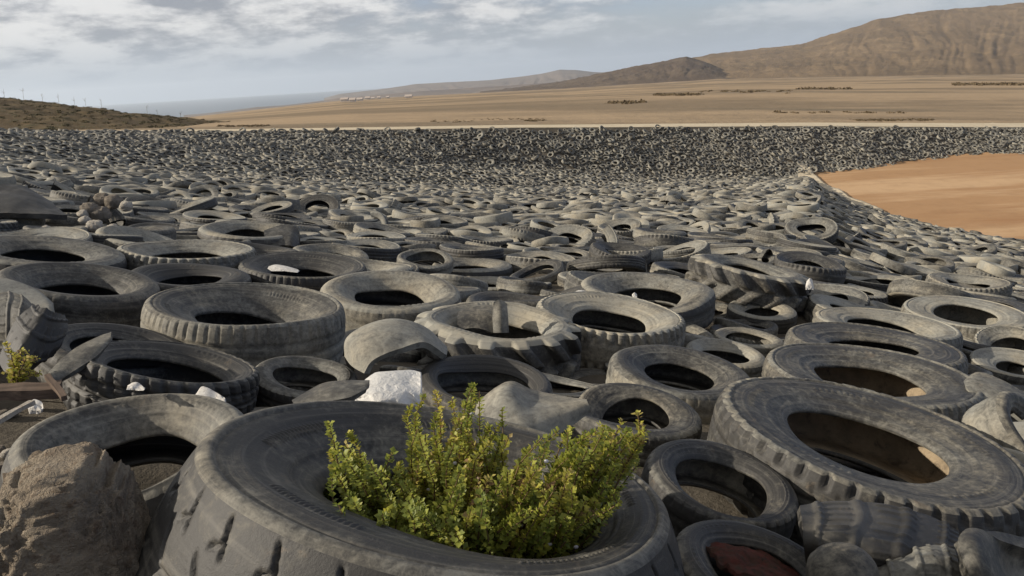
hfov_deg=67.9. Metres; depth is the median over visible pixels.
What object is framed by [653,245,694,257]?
car tyre
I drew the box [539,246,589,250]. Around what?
truck tyre
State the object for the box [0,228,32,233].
truck tyre
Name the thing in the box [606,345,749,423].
car tyre
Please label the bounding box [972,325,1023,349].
car tyre
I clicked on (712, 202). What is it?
tyres
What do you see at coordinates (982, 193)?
sand basin
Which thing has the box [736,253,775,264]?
car tyre
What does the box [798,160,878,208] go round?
sand rim
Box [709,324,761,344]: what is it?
car tyre
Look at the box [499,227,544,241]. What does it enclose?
truck tyre
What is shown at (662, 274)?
car tyre
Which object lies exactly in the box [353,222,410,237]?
truck tyre
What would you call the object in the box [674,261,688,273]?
car tyre
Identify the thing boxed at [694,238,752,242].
truck tyre
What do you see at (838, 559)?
tyre scrap
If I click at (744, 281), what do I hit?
tractor tyre
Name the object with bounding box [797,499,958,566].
tyre scrap
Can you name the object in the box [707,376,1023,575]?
truck tyre
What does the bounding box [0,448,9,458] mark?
stone
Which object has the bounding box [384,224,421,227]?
truck tyre
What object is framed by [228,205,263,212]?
truck tyre
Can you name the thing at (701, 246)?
truck tyre
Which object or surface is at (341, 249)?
truck tyre
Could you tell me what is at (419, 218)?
truck tyre
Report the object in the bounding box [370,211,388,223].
tyre scrap
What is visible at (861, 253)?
truck tyre
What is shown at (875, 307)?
car tyre
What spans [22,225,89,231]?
car tyre
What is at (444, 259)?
car tyre
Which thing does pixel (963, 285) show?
truck tyre
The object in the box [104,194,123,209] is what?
stone
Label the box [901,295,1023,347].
truck tyre
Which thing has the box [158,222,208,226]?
truck tyre
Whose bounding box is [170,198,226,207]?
truck tyre
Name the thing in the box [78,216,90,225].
stone
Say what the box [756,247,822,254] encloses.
truck tyre
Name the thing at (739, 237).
truck tyre
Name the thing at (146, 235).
truck tyre
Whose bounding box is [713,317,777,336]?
car tyre
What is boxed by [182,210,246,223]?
truck tyre
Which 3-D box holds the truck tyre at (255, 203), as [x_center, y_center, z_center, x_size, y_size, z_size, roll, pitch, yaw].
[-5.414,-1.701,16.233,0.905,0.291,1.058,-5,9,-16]
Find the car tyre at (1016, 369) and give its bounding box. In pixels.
[1007,364,1023,374]
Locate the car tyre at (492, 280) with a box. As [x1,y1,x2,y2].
[466,276,497,290]
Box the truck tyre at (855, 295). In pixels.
[807,283,869,305]
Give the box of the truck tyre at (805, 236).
[800,234,840,252]
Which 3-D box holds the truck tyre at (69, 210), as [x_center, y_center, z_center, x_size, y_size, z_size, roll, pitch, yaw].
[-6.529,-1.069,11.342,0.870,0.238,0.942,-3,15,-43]
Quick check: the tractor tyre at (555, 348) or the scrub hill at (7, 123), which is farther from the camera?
the scrub hill at (7, 123)
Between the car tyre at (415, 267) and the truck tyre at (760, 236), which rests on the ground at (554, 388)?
the truck tyre at (760, 236)
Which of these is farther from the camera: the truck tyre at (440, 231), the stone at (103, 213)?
the truck tyre at (440, 231)
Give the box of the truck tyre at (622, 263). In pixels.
[566,255,646,272]
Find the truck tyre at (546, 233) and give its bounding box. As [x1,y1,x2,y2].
[514,226,552,236]
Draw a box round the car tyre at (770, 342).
[713,327,783,357]
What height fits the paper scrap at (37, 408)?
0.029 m
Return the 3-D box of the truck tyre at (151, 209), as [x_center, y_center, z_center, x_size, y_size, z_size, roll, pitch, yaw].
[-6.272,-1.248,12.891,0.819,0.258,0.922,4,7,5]
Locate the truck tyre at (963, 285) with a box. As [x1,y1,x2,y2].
[950,283,1016,300]
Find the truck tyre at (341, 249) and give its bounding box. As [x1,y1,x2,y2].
[293,243,368,258]
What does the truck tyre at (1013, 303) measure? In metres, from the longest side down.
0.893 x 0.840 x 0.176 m
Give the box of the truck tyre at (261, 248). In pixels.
[224,240,296,254]
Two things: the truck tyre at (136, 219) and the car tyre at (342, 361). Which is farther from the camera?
the truck tyre at (136, 219)
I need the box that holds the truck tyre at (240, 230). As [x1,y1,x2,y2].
[197,220,299,245]
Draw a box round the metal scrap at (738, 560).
[706,542,799,575]
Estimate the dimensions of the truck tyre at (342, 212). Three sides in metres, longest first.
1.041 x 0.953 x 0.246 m
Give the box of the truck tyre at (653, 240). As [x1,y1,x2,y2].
[634,234,692,246]
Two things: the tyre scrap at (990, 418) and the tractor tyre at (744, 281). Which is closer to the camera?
the tyre scrap at (990, 418)
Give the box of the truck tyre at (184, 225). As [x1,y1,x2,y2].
[179,222,202,228]
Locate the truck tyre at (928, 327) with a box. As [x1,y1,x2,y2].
[812,307,962,350]
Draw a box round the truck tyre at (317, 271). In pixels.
[237,251,366,290]
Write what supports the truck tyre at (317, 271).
on the ground at (554, 388)
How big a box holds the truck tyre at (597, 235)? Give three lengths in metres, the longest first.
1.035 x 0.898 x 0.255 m
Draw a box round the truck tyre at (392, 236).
[346,231,406,241]
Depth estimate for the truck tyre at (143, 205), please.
13.94 m
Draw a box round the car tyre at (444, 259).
[397,248,452,273]
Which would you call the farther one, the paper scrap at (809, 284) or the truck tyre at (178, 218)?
the truck tyre at (178, 218)
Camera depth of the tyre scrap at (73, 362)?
2.87 m
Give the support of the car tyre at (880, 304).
on the ground at (554, 388)
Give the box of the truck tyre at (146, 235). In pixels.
[94,225,173,248]
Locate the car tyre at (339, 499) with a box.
[324,493,407,506]
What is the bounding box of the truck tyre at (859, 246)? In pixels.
[836,242,885,256]
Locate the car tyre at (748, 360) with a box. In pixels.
[686,338,764,377]
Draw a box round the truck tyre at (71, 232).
[0,226,92,241]
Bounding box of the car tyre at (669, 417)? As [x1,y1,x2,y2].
[569,383,701,466]
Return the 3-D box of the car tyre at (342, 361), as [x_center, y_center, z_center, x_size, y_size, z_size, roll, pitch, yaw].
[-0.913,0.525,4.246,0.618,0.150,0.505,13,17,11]
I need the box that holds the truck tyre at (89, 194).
[74,192,126,199]
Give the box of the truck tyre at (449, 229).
[446,228,492,231]
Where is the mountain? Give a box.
[693,2,1023,78]
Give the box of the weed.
[1,341,42,382]
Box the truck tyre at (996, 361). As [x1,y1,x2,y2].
[968,347,1023,384]
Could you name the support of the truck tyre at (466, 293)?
on the ground at (554, 388)
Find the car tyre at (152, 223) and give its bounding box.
[129,222,178,229]
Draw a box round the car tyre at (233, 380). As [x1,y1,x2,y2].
[63,340,259,413]
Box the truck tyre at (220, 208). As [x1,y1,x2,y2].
[209,206,228,212]
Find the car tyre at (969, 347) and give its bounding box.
[962,340,1002,358]
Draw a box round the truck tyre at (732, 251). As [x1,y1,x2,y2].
[711,247,752,255]
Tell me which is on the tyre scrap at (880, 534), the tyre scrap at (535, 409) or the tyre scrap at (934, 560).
the tyre scrap at (934, 560)
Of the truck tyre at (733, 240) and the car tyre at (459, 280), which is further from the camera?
the truck tyre at (733, 240)
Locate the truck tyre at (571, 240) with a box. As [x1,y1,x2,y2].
[550,229,595,242]
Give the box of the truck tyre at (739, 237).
[729,235,745,238]
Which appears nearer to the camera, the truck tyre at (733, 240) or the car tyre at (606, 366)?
the car tyre at (606, 366)
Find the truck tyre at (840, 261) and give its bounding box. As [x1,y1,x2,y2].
[770,249,844,266]
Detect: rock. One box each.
[0,441,150,575]
[355,370,421,404]
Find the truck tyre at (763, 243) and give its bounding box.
[753,240,775,246]
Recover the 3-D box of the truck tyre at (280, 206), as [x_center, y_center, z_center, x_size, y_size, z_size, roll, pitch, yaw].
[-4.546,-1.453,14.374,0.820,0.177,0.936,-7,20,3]
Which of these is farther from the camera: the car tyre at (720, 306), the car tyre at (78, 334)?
the car tyre at (720, 306)
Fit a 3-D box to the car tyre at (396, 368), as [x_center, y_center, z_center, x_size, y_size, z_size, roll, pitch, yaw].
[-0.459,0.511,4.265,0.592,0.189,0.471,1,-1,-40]
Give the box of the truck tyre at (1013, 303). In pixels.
[972,294,1023,311]
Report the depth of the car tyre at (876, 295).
9.08 m
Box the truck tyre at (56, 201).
[43,196,69,204]
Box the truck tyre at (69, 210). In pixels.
[55,204,80,217]
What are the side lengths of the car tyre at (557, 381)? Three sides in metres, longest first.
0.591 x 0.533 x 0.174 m
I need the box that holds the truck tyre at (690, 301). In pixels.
[579,272,715,332]
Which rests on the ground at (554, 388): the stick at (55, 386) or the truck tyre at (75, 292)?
the truck tyre at (75, 292)
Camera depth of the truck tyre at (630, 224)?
16.01 m
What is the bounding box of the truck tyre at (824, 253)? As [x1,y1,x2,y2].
[773,244,830,255]
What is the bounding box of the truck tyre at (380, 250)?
[332,239,401,261]
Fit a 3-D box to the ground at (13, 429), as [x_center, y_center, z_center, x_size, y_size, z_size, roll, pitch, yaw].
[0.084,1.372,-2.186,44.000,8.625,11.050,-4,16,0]
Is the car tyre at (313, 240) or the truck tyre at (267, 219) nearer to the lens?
the car tyre at (313, 240)
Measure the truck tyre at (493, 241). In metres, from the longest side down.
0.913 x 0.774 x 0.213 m
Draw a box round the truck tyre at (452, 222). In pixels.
[422,215,468,228]
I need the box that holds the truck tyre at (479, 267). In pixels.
[432,258,512,285]
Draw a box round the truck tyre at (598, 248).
[589,242,650,266]
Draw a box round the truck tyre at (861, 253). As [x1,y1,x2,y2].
[850,248,899,264]
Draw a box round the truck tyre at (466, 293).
[455,286,480,302]
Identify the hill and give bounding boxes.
[0,98,230,129]
[324,70,602,99]
[480,57,734,92]
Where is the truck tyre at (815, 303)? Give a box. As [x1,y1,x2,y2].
[803,294,868,322]
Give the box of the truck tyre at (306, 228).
[278,223,321,232]
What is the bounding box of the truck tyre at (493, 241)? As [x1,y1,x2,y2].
[459,235,513,246]
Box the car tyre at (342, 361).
[339,356,375,363]
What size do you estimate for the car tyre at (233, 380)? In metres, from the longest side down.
0.733 x 0.730 x 0.222 m
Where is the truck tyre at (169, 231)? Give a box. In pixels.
[135,225,176,239]
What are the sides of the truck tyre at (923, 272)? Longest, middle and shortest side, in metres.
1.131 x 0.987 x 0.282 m
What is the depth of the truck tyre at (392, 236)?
11.16 m
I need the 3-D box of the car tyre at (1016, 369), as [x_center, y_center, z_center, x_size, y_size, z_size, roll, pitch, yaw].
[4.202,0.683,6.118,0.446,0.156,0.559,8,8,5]
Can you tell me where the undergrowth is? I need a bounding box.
[0,97,229,129]
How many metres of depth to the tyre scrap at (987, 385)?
3.95 m
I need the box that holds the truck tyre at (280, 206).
[248,201,293,217]
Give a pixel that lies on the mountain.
(987, 40)
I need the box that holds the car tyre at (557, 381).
[543,373,595,397]
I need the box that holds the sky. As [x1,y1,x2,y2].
[0,0,1023,106]
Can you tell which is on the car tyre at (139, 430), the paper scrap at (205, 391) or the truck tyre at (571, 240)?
the paper scrap at (205, 391)
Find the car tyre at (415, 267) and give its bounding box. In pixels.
[399,262,418,271]
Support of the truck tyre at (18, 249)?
on the ground at (554, 388)
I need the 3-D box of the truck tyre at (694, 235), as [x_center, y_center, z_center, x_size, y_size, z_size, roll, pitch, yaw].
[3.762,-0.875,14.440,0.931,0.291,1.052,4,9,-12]
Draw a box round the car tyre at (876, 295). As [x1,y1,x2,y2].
[831,283,887,303]
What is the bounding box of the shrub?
[323,382,650,558]
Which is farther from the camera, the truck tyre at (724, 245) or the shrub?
the truck tyre at (724, 245)
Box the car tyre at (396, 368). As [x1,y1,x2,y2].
[379,364,427,371]
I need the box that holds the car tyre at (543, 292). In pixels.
[539,289,557,295]
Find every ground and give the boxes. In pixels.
[0,126,1023,471]
[0,400,890,547]
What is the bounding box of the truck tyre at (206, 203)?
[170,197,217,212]
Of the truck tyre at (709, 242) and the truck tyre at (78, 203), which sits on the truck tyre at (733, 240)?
the truck tyre at (709, 242)
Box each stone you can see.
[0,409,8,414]
[0,445,5,452]
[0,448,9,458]
[76,209,89,217]
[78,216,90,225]
[79,202,97,213]
[85,220,102,232]
[89,206,111,221]
[93,192,108,205]
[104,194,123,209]
[119,201,132,211]
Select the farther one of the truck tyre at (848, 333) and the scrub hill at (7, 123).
the scrub hill at (7, 123)
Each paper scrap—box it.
[28,399,42,413]
[127,382,144,390]
[195,386,225,401]
[268,265,298,272]
[806,278,813,289]
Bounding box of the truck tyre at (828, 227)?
[784,217,838,243]
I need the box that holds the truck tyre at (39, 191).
[30,188,87,195]
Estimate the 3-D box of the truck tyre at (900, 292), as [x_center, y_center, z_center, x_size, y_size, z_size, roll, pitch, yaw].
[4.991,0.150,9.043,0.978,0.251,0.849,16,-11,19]
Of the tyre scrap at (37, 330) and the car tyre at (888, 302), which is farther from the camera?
the car tyre at (888, 302)
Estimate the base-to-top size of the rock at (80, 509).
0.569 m
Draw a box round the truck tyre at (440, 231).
[398,228,447,234]
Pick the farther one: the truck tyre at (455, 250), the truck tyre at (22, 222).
the truck tyre at (455, 250)
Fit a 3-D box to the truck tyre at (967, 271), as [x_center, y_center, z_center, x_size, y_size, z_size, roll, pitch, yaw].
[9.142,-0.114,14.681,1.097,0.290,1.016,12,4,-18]
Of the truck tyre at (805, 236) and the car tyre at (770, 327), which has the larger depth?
the truck tyre at (805, 236)
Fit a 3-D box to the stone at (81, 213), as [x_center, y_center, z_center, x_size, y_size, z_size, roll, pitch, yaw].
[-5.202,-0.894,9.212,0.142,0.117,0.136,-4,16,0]
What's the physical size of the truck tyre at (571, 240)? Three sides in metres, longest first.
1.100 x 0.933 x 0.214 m
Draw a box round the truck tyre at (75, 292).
[0,262,160,326]
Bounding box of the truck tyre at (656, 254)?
[607,248,662,261]
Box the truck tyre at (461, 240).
[414,233,471,243]
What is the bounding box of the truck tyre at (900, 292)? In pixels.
[886,279,977,305]
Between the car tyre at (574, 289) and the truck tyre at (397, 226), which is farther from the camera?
the truck tyre at (397, 226)
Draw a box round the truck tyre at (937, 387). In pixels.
[761,343,983,422]
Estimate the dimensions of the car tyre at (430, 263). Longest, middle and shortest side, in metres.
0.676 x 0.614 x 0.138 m
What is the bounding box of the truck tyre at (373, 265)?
[331,253,414,271]
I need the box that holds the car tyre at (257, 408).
[251,407,269,411]
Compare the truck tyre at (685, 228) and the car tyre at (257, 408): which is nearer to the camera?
the car tyre at (257, 408)
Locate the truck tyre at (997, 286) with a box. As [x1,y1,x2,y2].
[925,272,1012,296]
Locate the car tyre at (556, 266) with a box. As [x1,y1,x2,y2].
[510,259,563,282]
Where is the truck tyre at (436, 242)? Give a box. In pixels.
[403,237,460,248]
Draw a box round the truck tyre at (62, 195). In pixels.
[49,190,89,201]
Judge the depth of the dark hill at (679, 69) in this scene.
2286.24 m
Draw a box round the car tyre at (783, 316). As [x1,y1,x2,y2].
[726,301,796,333]
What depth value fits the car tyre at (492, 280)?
8.88 m
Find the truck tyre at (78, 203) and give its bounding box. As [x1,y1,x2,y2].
[65,199,86,204]
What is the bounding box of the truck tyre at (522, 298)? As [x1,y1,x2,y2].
[466,291,542,306]
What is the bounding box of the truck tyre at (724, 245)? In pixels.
[710,242,762,250]
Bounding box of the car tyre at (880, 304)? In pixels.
[870,300,900,311]
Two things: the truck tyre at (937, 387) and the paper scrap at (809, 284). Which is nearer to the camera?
the truck tyre at (937, 387)
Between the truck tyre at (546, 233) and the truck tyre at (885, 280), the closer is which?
the truck tyre at (885, 280)
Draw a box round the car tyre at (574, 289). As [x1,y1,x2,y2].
[539,286,579,297]
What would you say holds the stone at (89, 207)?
on the stone at (103, 213)
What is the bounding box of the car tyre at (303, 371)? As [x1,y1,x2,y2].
[256,356,356,406]
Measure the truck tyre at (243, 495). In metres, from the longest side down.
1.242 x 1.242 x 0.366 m
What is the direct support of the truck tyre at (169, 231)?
on the ground at (554, 388)
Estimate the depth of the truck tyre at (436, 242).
11.06 m
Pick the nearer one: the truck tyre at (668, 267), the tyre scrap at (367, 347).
the tyre scrap at (367, 347)
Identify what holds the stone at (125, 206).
on the ground at (554, 388)
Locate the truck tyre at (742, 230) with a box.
[718,226,751,234]
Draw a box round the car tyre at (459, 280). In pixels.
[430,273,487,291]
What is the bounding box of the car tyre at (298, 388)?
[276,380,311,390]
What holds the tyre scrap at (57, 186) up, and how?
on the ground at (554, 388)
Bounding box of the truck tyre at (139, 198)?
[124,196,166,201]
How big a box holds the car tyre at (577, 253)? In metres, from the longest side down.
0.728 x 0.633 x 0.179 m
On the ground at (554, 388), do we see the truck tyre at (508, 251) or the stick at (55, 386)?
the truck tyre at (508, 251)
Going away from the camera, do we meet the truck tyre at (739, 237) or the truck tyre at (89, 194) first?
the truck tyre at (739, 237)
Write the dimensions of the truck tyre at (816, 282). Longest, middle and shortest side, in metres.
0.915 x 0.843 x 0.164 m
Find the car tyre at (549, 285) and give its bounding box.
[544,282,551,288]
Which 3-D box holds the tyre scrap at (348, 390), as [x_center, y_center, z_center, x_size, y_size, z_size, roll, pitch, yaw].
[-0.666,0.399,2.796,0.290,0.067,0.196,-7,16,-11]
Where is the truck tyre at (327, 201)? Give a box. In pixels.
[297,194,339,214]
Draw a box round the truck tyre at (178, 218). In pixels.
[136,212,188,222]
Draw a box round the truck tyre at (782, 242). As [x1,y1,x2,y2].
[776,238,836,254]
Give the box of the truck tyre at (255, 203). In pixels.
[238,201,266,205]
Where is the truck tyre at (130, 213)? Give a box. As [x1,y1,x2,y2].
[117,208,134,216]
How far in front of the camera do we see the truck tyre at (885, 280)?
10.43 m
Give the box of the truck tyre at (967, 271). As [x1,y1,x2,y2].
[956,269,1017,284]
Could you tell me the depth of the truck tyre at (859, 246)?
15.95 m
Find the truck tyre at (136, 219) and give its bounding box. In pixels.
[125,215,175,225]
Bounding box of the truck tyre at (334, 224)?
[322,219,354,230]
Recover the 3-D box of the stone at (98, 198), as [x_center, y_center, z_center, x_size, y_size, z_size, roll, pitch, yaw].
[-5.379,-1.163,9.970,0.235,0.178,0.221,-4,16,0]
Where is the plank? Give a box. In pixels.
[0,380,61,400]
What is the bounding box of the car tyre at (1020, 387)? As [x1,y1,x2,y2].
[1013,385,1023,390]
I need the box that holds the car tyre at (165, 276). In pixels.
[131,263,251,290]
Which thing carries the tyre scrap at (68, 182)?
on the ground at (554, 388)
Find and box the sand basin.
[797,152,1023,238]
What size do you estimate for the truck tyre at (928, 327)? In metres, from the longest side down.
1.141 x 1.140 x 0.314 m
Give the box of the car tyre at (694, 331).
[684,323,714,346]
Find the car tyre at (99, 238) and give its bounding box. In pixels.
[89,232,142,243]
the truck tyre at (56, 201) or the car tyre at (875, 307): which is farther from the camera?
the truck tyre at (56, 201)
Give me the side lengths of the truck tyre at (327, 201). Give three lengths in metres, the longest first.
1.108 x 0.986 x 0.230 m
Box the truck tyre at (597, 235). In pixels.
[594,233,633,240]
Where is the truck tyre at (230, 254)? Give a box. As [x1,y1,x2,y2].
[116,239,256,269]
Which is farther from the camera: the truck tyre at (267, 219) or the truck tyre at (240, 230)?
the truck tyre at (267, 219)
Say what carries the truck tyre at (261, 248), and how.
on the ground at (554, 388)
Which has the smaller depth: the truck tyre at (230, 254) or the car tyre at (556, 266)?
the truck tyre at (230, 254)
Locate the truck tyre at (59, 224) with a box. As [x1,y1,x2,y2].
[45,222,85,225]
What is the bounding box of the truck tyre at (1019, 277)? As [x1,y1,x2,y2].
[1001,275,1023,280]
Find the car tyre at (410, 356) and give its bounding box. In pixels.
[343,328,420,361]
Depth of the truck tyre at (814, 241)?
14.24 m
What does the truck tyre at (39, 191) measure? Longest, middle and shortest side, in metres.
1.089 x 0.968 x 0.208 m
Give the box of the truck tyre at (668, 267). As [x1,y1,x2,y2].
[650,261,688,278]
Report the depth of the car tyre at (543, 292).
7.61 m
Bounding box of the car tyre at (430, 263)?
[407,249,456,268]
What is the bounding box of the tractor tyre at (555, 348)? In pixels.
[411,301,581,377]
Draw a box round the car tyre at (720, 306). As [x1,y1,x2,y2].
[713,302,727,320]
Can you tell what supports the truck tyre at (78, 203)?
on the ground at (554, 388)
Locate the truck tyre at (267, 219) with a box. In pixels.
[256,217,301,224]
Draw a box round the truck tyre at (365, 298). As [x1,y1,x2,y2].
[320,270,460,331]
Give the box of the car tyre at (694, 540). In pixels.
[676,519,806,575]
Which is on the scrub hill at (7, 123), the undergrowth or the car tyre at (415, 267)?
the undergrowth
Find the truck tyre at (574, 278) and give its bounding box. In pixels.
[564,270,608,289]
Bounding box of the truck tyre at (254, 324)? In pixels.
[140,282,345,366]
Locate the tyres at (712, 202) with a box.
[0,124,1023,463]
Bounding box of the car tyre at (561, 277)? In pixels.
[557,271,568,286]
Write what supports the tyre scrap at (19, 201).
on the truck tyre at (22, 222)
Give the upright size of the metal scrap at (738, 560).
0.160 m
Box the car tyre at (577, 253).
[550,249,588,258]
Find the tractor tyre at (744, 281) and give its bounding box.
[685,254,810,311]
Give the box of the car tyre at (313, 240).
[300,236,346,244]
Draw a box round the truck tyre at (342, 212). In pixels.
[327,209,378,221]
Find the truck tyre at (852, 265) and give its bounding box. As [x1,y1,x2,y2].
[827,255,891,274]
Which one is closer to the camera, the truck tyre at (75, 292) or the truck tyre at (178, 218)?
the truck tyre at (75, 292)
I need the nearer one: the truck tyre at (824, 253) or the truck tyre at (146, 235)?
the truck tyre at (146, 235)
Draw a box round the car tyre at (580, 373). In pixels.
[564,368,605,384]
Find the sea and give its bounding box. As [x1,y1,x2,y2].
[85,88,385,116]
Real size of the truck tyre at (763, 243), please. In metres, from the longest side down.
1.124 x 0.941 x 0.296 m
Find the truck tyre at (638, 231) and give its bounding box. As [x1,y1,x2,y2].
[633,227,686,237]
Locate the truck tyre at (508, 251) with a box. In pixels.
[465,241,522,253]
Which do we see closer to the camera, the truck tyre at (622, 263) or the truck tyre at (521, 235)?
the truck tyre at (622, 263)
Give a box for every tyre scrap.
[0,184,66,219]
[0,291,34,352]
[0,304,67,371]
[49,332,111,380]
[50,181,75,191]
[60,179,73,186]
[87,195,125,225]
[264,224,298,248]
[292,380,369,403]
[344,318,447,374]
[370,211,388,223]
[389,199,402,209]
[457,305,492,334]
[475,381,591,434]
[492,300,508,332]
[601,224,618,242]
[757,249,772,262]
[767,213,778,222]
[773,232,789,239]
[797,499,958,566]
[806,542,879,575]
[854,233,862,239]
[878,543,960,575]
[954,528,1023,575]
[961,391,1023,451]
[964,372,1023,421]
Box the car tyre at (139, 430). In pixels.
[0,393,243,517]
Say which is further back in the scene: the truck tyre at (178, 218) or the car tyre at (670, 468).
the truck tyre at (178, 218)
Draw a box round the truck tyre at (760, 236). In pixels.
[745,228,795,243]
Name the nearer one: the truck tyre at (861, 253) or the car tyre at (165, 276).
the car tyre at (165, 276)
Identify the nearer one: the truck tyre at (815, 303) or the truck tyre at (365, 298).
the truck tyre at (365, 298)
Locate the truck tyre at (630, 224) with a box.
[597,218,641,238]
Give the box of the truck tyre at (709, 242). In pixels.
[688,240,720,244]
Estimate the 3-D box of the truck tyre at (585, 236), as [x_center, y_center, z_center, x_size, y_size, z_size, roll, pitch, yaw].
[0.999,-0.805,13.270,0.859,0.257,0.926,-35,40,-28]
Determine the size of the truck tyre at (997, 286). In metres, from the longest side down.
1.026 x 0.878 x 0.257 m
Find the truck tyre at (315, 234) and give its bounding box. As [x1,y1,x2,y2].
[300,232,320,236]
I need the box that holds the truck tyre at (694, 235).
[686,232,732,239]
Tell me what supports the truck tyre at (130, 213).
on the ground at (554, 388)
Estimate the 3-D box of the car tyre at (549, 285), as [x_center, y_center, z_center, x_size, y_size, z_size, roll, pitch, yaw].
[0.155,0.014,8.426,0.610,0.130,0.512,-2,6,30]
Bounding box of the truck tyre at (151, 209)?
[133,207,169,214]
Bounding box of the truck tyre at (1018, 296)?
[1011,292,1023,299]
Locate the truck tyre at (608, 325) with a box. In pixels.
[536,291,685,367]
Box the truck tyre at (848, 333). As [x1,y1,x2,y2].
[783,322,968,374]
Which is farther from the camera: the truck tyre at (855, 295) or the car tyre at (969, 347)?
the truck tyre at (855, 295)
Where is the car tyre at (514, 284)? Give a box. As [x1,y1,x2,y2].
[496,276,546,294]
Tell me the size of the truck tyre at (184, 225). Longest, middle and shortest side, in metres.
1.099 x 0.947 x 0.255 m
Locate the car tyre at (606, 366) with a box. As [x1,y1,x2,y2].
[604,362,673,386]
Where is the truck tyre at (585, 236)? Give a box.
[549,224,594,246]
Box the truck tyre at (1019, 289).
[1012,287,1023,291]
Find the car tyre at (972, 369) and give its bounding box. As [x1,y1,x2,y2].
[968,363,992,375]
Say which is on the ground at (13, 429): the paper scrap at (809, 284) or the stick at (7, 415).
the stick at (7, 415)
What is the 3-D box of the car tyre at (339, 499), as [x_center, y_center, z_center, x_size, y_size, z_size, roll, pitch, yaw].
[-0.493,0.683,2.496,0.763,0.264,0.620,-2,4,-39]
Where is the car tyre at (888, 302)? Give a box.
[846,283,892,303]
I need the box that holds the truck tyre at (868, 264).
[838,255,882,270]
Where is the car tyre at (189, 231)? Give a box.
[176,227,199,234]
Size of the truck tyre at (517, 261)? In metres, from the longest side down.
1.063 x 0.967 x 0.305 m
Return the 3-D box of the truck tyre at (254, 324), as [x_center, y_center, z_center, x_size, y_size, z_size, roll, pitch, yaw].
[-1.521,0.246,4.373,1.099,0.374,1.101,6,12,-2]
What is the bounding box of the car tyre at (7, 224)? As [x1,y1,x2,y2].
[0,218,18,231]
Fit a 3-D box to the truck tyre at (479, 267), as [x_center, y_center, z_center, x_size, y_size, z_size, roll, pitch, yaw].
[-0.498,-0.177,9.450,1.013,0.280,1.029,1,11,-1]
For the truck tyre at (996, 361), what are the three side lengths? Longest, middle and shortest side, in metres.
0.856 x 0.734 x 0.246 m
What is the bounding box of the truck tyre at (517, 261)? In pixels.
[505,251,574,273]
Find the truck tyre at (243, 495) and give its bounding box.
[135,401,684,575]
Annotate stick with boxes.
[0,400,35,423]
[44,373,67,400]
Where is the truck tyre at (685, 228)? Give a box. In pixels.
[657,224,708,232]
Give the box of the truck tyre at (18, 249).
[0,235,126,269]
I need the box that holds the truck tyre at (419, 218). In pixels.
[403,215,435,220]
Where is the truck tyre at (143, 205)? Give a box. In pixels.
[133,204,149,206]
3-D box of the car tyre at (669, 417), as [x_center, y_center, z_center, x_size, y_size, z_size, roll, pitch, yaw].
[0.541,0.606,3.364,0.585,0.201,0.535,7,17,-3]
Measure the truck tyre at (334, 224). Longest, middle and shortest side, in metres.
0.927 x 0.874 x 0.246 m
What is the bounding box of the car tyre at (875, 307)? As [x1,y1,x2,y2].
[867,306,888,309]
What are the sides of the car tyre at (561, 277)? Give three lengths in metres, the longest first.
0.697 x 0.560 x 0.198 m
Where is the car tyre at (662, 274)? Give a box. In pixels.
[644,272,680,277]
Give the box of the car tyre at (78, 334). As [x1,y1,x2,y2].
[34,323,178,387]
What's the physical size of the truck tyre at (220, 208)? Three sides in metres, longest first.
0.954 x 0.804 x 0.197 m
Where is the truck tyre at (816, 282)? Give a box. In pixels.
[812,280,830,283]
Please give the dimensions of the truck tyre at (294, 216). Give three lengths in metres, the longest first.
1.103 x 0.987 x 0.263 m
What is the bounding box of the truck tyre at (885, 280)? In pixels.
[844,275,915,291]
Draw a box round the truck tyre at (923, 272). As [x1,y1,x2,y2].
[900,263,943,280]
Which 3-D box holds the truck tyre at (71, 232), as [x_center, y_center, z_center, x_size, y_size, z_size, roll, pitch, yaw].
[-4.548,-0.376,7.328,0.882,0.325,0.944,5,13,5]
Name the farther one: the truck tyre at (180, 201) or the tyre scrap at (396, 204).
the tyre scrap at (396, 204)
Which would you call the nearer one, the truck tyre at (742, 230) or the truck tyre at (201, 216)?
the truck tyre at (201, 216)
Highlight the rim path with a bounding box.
[117,123,1023,130]
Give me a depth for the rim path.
91.86 m
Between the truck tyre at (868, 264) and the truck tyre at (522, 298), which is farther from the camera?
the truck tyre at (868, 264)
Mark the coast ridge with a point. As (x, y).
(454, 91)
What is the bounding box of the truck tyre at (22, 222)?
[9,218,45,229]
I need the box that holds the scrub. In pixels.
[216,82,1023,126]
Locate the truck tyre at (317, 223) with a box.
[285,219,328,228]
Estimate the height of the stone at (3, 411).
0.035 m
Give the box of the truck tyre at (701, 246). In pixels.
[650,240,710,264]
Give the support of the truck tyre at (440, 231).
on the ground at (554, 388)
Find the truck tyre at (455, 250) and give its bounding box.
[439,243,503,260]
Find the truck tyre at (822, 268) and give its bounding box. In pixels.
[774,251,846,283]
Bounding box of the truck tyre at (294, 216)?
[252,212,311,222]
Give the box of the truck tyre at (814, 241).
[796,239,838,253]
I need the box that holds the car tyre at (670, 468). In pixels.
[641,439,798,538]
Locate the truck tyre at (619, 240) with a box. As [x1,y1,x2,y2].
[595,238,633,243]
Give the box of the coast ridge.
[184,83,543,116]
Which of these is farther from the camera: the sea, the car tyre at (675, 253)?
the sea
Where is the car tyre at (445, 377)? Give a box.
[420,354,552,413]
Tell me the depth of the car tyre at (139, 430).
2.43 m
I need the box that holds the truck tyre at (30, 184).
[22,180,59,191]

